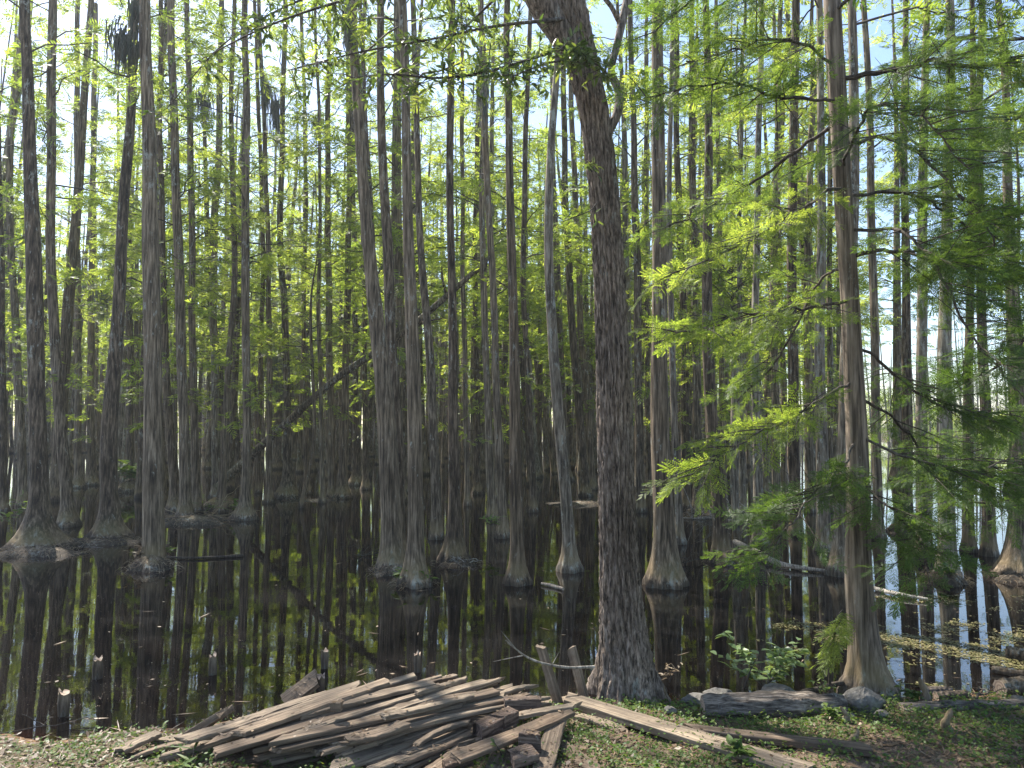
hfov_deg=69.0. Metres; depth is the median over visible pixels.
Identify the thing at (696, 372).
cypress tree
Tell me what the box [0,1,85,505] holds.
cypress tree
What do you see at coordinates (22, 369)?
cypress tree
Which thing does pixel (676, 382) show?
cypress tree
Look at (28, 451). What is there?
cypress tree
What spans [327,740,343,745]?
plank
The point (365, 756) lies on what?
plank
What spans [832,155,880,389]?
cypress tree
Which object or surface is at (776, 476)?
cypress tree
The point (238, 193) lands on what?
cypress tree
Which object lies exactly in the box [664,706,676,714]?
stone
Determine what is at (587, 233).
cypress tree
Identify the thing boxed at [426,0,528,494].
cypress tree
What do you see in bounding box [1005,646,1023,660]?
log
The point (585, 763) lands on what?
plank
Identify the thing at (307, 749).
plank
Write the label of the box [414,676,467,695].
plank
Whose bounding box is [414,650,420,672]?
piling
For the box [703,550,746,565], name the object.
root mat
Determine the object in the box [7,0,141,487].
cypress tree
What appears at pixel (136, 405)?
cypress tree
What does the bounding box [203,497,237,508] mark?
root mat
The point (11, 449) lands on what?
cypress tree
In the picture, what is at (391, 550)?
cypress tree
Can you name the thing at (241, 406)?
cypress tree
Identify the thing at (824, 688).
leafy plant
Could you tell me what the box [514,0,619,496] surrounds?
cypress tree
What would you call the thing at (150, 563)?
root mat
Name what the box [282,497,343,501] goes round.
root mat
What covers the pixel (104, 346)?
cypress tree
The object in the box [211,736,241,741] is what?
plank
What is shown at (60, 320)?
cypress tree
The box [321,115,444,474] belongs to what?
cypress tree
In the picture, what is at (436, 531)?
cypress tree
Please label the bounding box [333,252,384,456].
cypress tree
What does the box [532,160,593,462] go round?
cypress tree
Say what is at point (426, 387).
cypress tree
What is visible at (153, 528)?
cypress tree
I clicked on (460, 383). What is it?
cypress tree
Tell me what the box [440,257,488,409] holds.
cypress tree
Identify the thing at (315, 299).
cypress tree
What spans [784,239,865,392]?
cypress tree
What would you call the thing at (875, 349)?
cypress tree
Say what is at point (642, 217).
cypress tree
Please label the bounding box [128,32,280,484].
cypress tree
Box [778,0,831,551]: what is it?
cypress tree
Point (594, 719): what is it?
plank
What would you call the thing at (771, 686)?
stone
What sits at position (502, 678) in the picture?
plank
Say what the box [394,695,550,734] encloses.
plank
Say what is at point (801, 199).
cypress tree
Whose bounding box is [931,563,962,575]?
leafy plant
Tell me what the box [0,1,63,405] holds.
cypress tree
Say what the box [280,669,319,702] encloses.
plank
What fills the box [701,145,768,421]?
cypress tree
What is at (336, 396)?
cypress tree
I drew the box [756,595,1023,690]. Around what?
floating weed
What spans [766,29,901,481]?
cypress tree
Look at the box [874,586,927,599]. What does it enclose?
log
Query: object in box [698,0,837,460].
cypress tree
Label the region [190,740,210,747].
plank
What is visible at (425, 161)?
cypress tree
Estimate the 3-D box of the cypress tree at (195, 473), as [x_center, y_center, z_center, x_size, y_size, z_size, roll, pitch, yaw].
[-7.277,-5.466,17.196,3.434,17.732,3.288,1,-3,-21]
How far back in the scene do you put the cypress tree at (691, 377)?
24.05 m
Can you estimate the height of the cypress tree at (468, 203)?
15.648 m
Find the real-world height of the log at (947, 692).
0.092 m
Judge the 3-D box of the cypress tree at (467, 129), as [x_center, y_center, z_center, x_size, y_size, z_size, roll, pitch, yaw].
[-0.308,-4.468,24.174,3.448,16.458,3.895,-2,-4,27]
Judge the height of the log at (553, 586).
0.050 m
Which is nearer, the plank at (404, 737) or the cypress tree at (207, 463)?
the plank at (404, 737)
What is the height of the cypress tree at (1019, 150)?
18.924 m
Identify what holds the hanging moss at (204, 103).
hanging from the cypress tree at (173, 468)
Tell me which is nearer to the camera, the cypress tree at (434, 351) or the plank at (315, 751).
the plank at (315, 751)
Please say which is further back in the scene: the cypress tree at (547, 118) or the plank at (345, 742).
the cypress tree at (547, 118)
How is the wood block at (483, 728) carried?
on the plank at (468, 742)
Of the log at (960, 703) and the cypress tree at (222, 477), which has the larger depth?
the cypress tree at (222, 477)
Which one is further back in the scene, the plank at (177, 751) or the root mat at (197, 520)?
the root mat at (197, 520)
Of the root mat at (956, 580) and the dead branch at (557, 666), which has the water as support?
the root mat at (956, 580)
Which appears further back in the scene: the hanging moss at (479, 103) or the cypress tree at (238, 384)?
the cypress tree at (238, 384)
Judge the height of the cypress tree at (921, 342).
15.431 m
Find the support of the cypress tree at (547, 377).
on the water
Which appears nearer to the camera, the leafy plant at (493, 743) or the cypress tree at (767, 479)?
the leafy plant at (493, 743)
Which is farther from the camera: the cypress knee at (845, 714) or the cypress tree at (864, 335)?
the cypress tree at (864, 335)
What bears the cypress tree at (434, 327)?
on the water
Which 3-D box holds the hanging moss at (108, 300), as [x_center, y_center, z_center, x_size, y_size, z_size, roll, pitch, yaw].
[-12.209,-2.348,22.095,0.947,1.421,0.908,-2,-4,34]
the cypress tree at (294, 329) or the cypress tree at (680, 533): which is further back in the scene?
the cypress tree at (294, 329)
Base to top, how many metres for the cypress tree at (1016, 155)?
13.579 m
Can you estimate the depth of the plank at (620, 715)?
4.24 m
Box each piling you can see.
[57,688,70,716]
[92,655,102,679]
[208,651,216,675]
[315,672,324,692]
[321,647,328,668]
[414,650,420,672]
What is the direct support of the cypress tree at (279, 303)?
on the water
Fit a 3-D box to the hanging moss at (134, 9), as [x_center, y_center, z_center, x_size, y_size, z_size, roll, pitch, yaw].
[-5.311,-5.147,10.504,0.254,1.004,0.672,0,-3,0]
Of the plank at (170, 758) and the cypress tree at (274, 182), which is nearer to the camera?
the plank at (170, 758)
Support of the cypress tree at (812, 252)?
on the water
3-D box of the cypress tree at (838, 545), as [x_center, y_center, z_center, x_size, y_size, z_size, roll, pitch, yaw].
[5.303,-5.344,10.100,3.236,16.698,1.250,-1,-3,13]
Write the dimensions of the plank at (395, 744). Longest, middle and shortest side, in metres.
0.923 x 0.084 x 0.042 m
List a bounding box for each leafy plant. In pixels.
[0,490,27,524]
[118,459,136,480]
[124,545,143,556]
[161,720,168,730]
[161,742,212,767]
[165,543,174,553]
[190,499,228,511]
[228,497,238,509]
[393,567,406,578]
[419,570,438,580]
[477,515,506,525]
[490,738,504,761]
[658,662,682,682]
[722,734,757,760]
[742,641,774,691]
[808,677,835,693]
[822,702,845,716]
[894,684,931,700]
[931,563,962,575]
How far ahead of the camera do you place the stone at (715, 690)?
5.06 m
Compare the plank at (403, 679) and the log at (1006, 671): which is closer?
the plank at (403, 679)
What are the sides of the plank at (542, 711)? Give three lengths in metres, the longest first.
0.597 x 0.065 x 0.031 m
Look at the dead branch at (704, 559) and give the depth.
10.26 m
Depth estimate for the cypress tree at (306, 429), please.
20.95 m
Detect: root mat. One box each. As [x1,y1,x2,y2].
[0,544,95,558]
[70,535,141,545]
[118,480,135,492]
[118,554,183,573]
[165,514,233,526]
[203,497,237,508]
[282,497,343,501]
[363,564,402,578]
[387,576,442,588]
[429,557,488,568]
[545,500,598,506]
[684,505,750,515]
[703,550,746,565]
[885,520,913,534]
[915,569,974,588]
[978,569,1023,583]
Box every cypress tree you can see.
[0,0,136,551]
[0,0,141,527]
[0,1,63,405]
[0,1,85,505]
[0,66,60,512]
[0,88,45,403]
[1,0,126,367]
[1,98,47,378]
[5,0,166,501]
[5,165,101,427]
[5,203,62,422]
[5,291,13,452]
[6,213,44,454]
[6,250,82,456]
[7,0,140,485]
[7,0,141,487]
[12,0,223,538]
[12,270,85,421]
[17,189,58,453]
[20,118,112,434]
[20,257,59,454]
[46,212,99,392]
[48,165,104,461]
[51,219,65,451]
[56,0,230,497]
[57,72,185,476]
[63,0,183,480]
[68,0,257,516]
[69,0,274,505]
[81,0,225,511]
[81,97,223,483]
[81,153,133,456]
[81,161,125,465]
[82,320,108,408]
[85,68,141,392]
[98,95,173,464]
[99,147,206,364]
[99,149,203,420]
[99,215,173,360]
[107,98,208,398]
[123,0,167,561]
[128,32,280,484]
[133,272,199,450]
[135,0,276,512]
[154,0,328,520]
[165,0,271,498]
[167,0,301,512]
[168,173,260,407]
[173,0,325,492]
[183,0,335,503]
[185,199,211,454]
[186,153,265,464]
[187,84,265,468]
[197,3,274,490]
[197,153,258,374]
[200,186,294,470]
[210,106,260,401]
[220,251,298,463]
[224,164,280,458]
[225,0,356,498]
[238,238,276,452]
[238,292,264,453]
[238,313,278,452]
[238,315,253,446]
[238,337,257,432]
[240,186,324,464]
[240,220,365,507]
[250,0,357,494]
[250,121,300,406]
[250,200,283,409]
[250,226,324,392]
[251,114,325,469]
[251,171,337,446]
[254,109,341,471]
[255,0,378,502]
[261,0,401,498]
[269,150,342,408]
[271,109,381,452]
[277,158,324,459]
[278,136,298,393]
[278,244,323,456]
[278,270,337,415]
[279,5,413,498]
[290,0,436,511]
[293,0,506,501]
[294,0,516,589]
[296,0,477,569]
[299,123,391,467]
[309,161,390,468]
[310,156,369,460]
[312,190,336,452]
[312,202,384,461]
[315,271,360,456]
[319,0,390,485]
[321,0,412,489]
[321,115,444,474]
[322,177,378,463]
[332,237,338,448]
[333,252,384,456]
[357,134,480,474]
[359,8,468,397]
[360,0,481,539]
[364,0,447,492]
[367,308,439,396]
[368,28,471,367]
[377,0,446,553]
[380,95,468,478]
[400,0,553,520]
[402,0,543,505]
[410,0,470,563]
[414,0,578,498]
[422,0,509,538]
[422,144,468,457]
[422,273,447,407]
[423,219,446,440]
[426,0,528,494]
[428,0,556,480]
[431,85,505,472]
[439,1,586,512]
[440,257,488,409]
[441,145,500,364]
[445,283,470,425]
[446,84,508,470]
[457,58,544,449]
[459,0,532,586]
[461,108,569,485]
[467,176,536,460]
[469,133,593,478]
[478,127,590,476]
[480,285,557,473]
[483,135,522,390]
[489,227,547,396]
[508,211,552,419]
[508,228,565,407]
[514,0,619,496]
[516,40,594,480]
[517,53,621,489]
[519,108,566,431]
[523,164,575,469]
[529,134,595,469]
[531,258,575,457]
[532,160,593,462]
[537,159,595,407]
[543,0,701,512]
[544,52,584,573]
[546,244,573,459]
[554,0,688,425]
[558,163,597,471]
[563,190,595,416]
[567,243,651,411]
[569,146,641,333]
[583,0,703,492]
[587,21,650,384]
[600,0,1023,699]
[603,0,686,544]
[617,51,678,477]
[621,0,754,508]
[626,0,753,511]
[629,145,667,447]
[630,0,766,483]
[631,176,651,421]
[642,0,752,589]
[643,0,827,508]
[645,239,828,524]
[646,0,787,498]
[649,87,752,398]
[667,72,712,416]
[667,216,731,445]
[667,243,717,458]
[672,64,749,473]
[674,116,763,409]
[679,14,839,492]
[685,75,767,476]
[686,15,786,480]
[692,0,834,503]
[693,0,892,535]
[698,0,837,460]
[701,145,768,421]
[702,0,733,556]
[725,0,837,496]
[733,79,804,470]
[742,254,768,441]
[747,0,848,490]
[747,178,802,466]
[750,0,846,546]
[750,0,878,512]
[750,3,899,512]
[762,119,863,472]
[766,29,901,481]
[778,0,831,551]
[781,77,883,404]
[784,59,866,388]
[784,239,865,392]
[800,0,994,538]
[812,0,1023,517]
[812,242,869,409]
[824,0,1023,577]
[825,0,961,478]
[825,256,888,411]
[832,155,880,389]
[848,9,1023,535]
[859,0,986,555]
[891,0,999,556]
[902,0,1023,552]
[930,43,1023,490]
[932,0,1023,575]
[988,0,1023,574]
[989,126,1023,329]
[995,16,1023,323]
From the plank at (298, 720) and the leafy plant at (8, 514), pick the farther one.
the leafy plant at (8, 514)
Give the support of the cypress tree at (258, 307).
on the water
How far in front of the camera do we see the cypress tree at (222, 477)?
16.52 m
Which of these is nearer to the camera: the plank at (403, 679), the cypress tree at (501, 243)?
the plank at (403, 679)
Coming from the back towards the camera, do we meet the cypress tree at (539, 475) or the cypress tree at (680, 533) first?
the cypress tree at (539, 475)
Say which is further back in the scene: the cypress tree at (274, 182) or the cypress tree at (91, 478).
the cypress tree at (274, 182)
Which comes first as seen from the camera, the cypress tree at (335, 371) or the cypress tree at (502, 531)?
the cypress tree at (502, 531)
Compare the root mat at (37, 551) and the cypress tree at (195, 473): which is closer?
the root mat at (37, 551)
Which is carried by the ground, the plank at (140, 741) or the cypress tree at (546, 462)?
the plank at (140, 741)
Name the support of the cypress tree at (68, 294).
on the water
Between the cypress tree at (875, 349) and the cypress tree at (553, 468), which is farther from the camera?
the cypress tree at (553, 468)
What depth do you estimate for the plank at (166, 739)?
4.23 m
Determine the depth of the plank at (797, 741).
4.13 m
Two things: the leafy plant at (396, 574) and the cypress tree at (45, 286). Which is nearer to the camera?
the leafy plant at (396, 574)
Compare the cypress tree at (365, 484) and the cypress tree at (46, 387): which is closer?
the cypress tree at (365, 484)
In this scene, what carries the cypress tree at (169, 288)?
on the water
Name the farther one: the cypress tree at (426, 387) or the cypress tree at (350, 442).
the cypress tree at (426, 387)
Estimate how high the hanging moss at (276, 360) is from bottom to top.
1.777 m
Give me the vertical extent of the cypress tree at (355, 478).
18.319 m
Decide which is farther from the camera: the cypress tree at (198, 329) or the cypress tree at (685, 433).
the cypress tree at (198, 329)
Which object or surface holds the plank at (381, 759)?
on the ground
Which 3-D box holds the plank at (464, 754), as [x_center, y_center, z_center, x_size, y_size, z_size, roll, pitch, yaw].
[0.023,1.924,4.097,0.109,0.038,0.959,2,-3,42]
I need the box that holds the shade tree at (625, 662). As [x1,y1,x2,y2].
[141,0,666,705]
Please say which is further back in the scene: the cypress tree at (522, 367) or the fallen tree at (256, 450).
the cypress tree at (522, 367)
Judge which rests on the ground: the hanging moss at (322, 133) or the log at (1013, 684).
the log at (1013, 684)
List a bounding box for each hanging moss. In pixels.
[86,289,112,328]
[104,15,139,84]
[120,0,151,55]
[189,86,215,132]
[254,355,283,400]
[256,76,274,127]
[266,92,285,156]
[312,115,324,153]
[340,3,355,58]
[472,73,495,125]
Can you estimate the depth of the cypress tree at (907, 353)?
13.75 m
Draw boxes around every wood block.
[330,700,344,711]
[442,758,473,767]
[473,713,503,739]
[489,706,518,728]
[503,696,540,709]
[506,743,539,767]
[518,729,540,752]
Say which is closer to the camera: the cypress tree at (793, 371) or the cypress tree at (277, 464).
the cypress tree at (793, 371)
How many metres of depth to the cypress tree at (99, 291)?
36.38 m
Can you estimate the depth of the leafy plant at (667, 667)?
5.46 m
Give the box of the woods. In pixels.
[0,1,1008,482]
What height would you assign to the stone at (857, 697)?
0.222 m
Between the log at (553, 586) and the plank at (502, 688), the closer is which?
the plank at (502, 688)
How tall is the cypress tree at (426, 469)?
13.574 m
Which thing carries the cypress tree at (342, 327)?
on the water
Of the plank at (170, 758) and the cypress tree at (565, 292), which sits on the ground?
the plank at (170, 758)
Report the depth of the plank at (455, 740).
4.00 m
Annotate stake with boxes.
[536,644,562,702]
[567,645,588,696]
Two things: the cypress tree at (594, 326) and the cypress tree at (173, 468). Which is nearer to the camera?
the cypress tree at (173, 468)
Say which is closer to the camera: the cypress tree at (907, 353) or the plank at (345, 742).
the plank at (345, 742)
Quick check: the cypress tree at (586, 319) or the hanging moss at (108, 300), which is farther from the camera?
the cypress tree at (586, 319)
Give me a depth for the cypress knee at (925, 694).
4.92 m
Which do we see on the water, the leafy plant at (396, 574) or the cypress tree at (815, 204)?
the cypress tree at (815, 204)
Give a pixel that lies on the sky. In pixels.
(603, 16)
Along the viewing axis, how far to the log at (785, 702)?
4.69 m
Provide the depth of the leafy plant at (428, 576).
8.76 m
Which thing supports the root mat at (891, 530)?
on the water
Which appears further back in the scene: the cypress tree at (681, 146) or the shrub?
the cypress tree at (681, 146)
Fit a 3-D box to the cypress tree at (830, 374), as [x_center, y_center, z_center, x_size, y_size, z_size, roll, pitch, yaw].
[6.958,-4.887,16.862,2.982,16.539,3.210,-1,-3,12]
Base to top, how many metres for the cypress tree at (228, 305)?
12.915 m
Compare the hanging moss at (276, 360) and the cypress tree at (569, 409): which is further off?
the cypress tree at (569, 409)
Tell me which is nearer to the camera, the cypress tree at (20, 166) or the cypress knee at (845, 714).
the cypress knee at (845, 714)
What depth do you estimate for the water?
7.63 m
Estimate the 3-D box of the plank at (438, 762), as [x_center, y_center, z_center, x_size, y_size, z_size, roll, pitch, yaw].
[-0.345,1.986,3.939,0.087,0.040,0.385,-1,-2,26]
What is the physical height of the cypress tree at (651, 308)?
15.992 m
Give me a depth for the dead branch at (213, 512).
15.74 m
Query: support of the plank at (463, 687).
on the plank
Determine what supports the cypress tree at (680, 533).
on the water
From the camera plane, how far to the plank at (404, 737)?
4.13 m
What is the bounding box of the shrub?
[707,630,808,686]
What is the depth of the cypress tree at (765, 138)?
26.86 m
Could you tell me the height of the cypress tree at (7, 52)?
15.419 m
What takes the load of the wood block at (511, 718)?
on the plank at (542, 711)
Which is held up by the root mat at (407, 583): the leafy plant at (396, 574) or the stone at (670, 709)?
the leafy plant at (396, 574)
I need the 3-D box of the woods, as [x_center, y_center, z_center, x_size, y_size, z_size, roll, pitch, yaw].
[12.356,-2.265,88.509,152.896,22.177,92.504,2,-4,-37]
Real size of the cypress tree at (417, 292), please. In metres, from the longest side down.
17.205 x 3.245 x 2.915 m
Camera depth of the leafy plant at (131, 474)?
21.39 m
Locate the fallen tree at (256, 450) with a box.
[214,258,507,489]
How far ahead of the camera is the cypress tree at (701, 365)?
36.39 m
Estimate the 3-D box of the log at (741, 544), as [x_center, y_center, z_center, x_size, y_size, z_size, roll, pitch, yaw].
[3.594,2.419,10.552,0.392,0.130,2.093,1,-3,-15]
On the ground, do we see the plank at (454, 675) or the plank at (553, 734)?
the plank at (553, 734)
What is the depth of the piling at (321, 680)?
5.17 m
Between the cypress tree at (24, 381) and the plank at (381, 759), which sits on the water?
the cypress tree at (24, 381)
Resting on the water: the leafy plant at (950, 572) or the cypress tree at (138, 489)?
the cypress tree at (138, 489)
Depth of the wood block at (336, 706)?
4.08 m
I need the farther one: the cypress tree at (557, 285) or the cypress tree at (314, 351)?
the cypress tree at (314, 351)
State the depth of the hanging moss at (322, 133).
20.37 m
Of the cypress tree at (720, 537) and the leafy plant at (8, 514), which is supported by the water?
the cypress tree at (720, 537)
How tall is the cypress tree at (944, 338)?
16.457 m
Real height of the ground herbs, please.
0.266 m
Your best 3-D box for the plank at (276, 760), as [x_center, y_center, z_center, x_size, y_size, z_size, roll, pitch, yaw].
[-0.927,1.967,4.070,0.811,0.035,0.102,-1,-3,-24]
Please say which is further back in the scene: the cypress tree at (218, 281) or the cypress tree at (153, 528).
the cypress tree at (218, 281)
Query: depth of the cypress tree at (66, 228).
31.45 m
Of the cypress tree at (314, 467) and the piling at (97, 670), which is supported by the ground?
the piling at (97, 670)
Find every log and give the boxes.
[167,554,242,558]
[541,582,563,589]
[700,689,849,718]
[732,539,824,571]
[795,679,844,692]
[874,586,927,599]
[896,699,1023,712]
[927,686,952,695]
[932,689,970,700]
[991,666,1023,676]
[993,676,1023,695]
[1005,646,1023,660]
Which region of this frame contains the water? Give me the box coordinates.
[0,437,1023,740]
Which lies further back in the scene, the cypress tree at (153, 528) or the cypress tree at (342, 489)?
the cypress tree at (342, 489)
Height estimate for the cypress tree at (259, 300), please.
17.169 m
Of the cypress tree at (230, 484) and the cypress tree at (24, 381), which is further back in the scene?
the cypress tree at (24, 381)
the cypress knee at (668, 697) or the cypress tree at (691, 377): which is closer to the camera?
the cypress knee at (668, 697)
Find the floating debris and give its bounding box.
[8,537,1010,718]
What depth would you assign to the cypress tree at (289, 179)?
33.94 m
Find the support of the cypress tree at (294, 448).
on the water
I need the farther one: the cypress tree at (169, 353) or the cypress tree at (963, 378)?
the cypress tree at (169, 353)
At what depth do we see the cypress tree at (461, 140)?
17.96 m
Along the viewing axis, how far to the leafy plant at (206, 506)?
15.54 m
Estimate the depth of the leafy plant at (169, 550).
10.22 m
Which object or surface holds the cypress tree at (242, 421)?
on the water
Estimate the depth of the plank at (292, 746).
4.02 m
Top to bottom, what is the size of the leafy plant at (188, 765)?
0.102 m
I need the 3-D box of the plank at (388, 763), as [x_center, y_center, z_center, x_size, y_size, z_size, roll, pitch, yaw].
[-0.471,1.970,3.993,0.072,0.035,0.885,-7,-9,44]
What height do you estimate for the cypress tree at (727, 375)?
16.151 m
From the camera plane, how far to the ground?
4.13 m
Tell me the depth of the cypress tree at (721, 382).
19.52 m
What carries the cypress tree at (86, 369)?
on the water
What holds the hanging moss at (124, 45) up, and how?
hanging from the cypress tree at (153, 528)
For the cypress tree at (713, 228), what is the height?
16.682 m
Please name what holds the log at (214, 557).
on the water
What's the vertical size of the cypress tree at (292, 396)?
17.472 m
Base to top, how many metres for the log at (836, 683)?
0.098 m
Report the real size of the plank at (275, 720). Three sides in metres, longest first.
0.981 x 0.101 x 0.034 m
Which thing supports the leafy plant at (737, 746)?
on the ground
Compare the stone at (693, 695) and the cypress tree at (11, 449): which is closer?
the stone at (693, 695)
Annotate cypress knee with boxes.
[664,686,671,705]
[840,706,850,722]
[846,728,859,741]
[918,677,931,700]
[939,708,953,732]
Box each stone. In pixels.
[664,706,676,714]
[679,692,702,706]
[703,687,731,693]
[761,683,794,690]
[843,686,885,713]
[874,709,888,717]
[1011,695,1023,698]
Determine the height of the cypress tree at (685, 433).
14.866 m
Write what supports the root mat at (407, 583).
on the water
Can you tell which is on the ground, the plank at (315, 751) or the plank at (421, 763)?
the plank at (421, 763)
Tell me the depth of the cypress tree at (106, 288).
18.02 m
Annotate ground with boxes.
[0,427,1023,767]
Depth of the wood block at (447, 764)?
3.82 m
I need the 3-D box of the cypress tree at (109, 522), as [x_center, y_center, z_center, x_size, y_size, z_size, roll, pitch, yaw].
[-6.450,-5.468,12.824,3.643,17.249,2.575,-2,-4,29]
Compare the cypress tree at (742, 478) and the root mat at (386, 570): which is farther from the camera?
the cypress tree at (742, 478)
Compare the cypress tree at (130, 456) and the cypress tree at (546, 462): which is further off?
the cypress tree at (546, 462)
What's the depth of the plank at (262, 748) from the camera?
4.29 m
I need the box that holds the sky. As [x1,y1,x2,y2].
[0,0,1023,426]
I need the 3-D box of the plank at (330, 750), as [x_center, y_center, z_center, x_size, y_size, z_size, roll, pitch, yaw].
[-0.508,1.914,4.233,1.260,0.029,0.057,1,-3,-39]
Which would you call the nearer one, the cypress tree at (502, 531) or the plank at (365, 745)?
the plank at (365, 745)
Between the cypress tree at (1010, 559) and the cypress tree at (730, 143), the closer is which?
the cypress tree at (1010, 559)
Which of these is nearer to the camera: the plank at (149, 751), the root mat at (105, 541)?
the plank at (149, 751)
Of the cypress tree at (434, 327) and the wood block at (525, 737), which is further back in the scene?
the cypress tree at (434, 327)
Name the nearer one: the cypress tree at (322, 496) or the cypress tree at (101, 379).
the cypress tree at (322, 496)
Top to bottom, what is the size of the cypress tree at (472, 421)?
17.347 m
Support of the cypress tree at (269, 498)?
on the water
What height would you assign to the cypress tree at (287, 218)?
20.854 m
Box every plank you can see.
[107,730,161,754]
[129,741,187,760]
[150,733,181,744]
[159,742,228,760]
[160,748,212,761]
[174,680,361,743]
[182,704,234,734]
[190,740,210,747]
[201,731,239,749]
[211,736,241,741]
[213,692,413,758]
[230,678,390,736]
[234,752,267,764]
[237,690,325,724]
[240,698,385,738]
[252,750,300,761]
[253,701,465,753]
[265,752,314,765]
[268,688,500,746]
[269,692,531,753]
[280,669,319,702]
[292,687,444,732]
[292,754,334,763]
[297,720,326,730]
[298,745,318,752]
[300,680,435,720]
[311,743,328,756]
[319,692,505,755]
[327,711,496,754]
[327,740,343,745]
[330,721,473,767]
[334,740,377,758]
[335,716,440,745]
[341,730,413,756]
[344,720,411,744]
[347,691,476,720]
[361,679,490,717]
[362,727,472,767]
[366,736,475,767]
[379,694,474,719]
[380,672,416,689]
[382,714,483,747]
[382,734,425,749]
[391,741,412,747]
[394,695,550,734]
[394,729,474,767]
[400,674,442,685]
[400,728,469,754]
[402,748,449,767]
[407,683,512,718]
[413,719,470,746]
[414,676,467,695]
[425,743,463,767]
[431,676,454,682]
[443,674,459,678]
[449,709,575,763]
[458,724,516,746]
[461,678,500,692]
[471,702,551,721]
[485,744,512,767]
[486,676,505,686]
[500,684,538,694]
[519,701,582,719]
[532,720,566,767]
[541,696,564,705]
[559,737,605,767]
[564,692,815,767]
[571,711,628,732]
[682,723,873,756]
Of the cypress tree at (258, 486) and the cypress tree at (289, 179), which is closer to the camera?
the cypress tree at (258, 486)
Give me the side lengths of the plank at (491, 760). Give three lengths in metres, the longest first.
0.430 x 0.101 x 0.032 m
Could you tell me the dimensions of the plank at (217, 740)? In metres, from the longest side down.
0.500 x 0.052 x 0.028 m
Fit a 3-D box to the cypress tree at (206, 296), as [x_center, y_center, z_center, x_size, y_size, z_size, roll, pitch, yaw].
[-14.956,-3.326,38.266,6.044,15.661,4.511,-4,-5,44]
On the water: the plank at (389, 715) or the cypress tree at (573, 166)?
the cypress tree at (573, 166)
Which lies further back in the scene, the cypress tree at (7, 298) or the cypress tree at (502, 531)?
the cypress tree at (7, 298)
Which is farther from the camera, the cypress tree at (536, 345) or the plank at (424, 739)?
the cypress tree at (536, 345)
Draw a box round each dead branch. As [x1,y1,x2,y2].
[0,708,100,733]
[165,485,265,516]
[450,552,481,563]
[493,631,594,668]
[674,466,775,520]
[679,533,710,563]
[719,552,801,580]
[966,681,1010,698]
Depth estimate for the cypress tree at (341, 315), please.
26.73 m
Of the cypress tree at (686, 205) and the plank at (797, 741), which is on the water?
the cypress tree at (686, 205)
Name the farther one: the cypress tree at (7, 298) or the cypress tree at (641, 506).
the cypress tree at (7, 298)
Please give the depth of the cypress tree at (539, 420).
28.19 m
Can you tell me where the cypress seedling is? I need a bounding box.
[810,609,855,689]
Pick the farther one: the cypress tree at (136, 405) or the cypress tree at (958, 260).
the cypress tree at (136, 405)
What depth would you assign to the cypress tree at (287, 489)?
19.72 m
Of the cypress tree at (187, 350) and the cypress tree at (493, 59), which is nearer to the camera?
the cypress tree at (493, 59)
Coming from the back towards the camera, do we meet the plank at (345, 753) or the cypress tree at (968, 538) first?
the cypress tree at (968, 538)
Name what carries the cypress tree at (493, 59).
on the water
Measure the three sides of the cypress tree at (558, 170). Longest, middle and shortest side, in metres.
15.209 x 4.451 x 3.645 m
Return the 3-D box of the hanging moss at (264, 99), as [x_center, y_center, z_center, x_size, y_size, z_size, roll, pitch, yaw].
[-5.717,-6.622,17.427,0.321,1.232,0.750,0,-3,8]
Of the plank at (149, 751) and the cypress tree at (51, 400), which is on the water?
the cypress tree at (51, 400)
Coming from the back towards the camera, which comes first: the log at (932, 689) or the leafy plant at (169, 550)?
the leafy plant at (169, 550)
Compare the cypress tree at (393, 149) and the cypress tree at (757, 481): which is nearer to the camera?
the cypress tree at (757, 481)
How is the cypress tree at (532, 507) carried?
on the water
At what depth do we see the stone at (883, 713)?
4.65 m
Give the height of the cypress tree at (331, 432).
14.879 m
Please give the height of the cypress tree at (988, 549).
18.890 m
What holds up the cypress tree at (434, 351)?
on the water
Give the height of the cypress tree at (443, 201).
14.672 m
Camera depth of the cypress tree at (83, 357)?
49.51 m
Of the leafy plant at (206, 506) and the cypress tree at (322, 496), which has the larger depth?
the cypress tree at (322, 496)
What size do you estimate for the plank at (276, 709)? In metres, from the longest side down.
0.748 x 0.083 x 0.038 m
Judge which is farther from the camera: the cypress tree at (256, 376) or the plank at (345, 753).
the cypress tree at (256, 376)
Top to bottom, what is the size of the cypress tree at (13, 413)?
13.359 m
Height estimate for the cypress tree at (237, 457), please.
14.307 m
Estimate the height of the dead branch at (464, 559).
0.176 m
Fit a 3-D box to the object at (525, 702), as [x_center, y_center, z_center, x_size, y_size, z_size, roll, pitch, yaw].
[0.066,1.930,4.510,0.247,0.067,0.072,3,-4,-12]
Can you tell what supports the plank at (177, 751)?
on the plank at (170, 758)
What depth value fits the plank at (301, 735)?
4.01 m
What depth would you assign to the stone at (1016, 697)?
4.89 m
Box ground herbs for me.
[0,687,1023,767]
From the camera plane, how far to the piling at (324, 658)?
5.83 m
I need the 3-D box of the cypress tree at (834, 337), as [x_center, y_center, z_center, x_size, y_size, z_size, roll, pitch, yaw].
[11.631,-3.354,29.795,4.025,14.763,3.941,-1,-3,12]
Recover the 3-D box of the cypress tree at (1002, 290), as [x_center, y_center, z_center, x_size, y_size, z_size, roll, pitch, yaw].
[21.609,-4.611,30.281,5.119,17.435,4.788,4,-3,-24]
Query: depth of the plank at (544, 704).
4.54 m
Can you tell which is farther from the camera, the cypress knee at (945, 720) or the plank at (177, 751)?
the cypress knee at (945, 720)

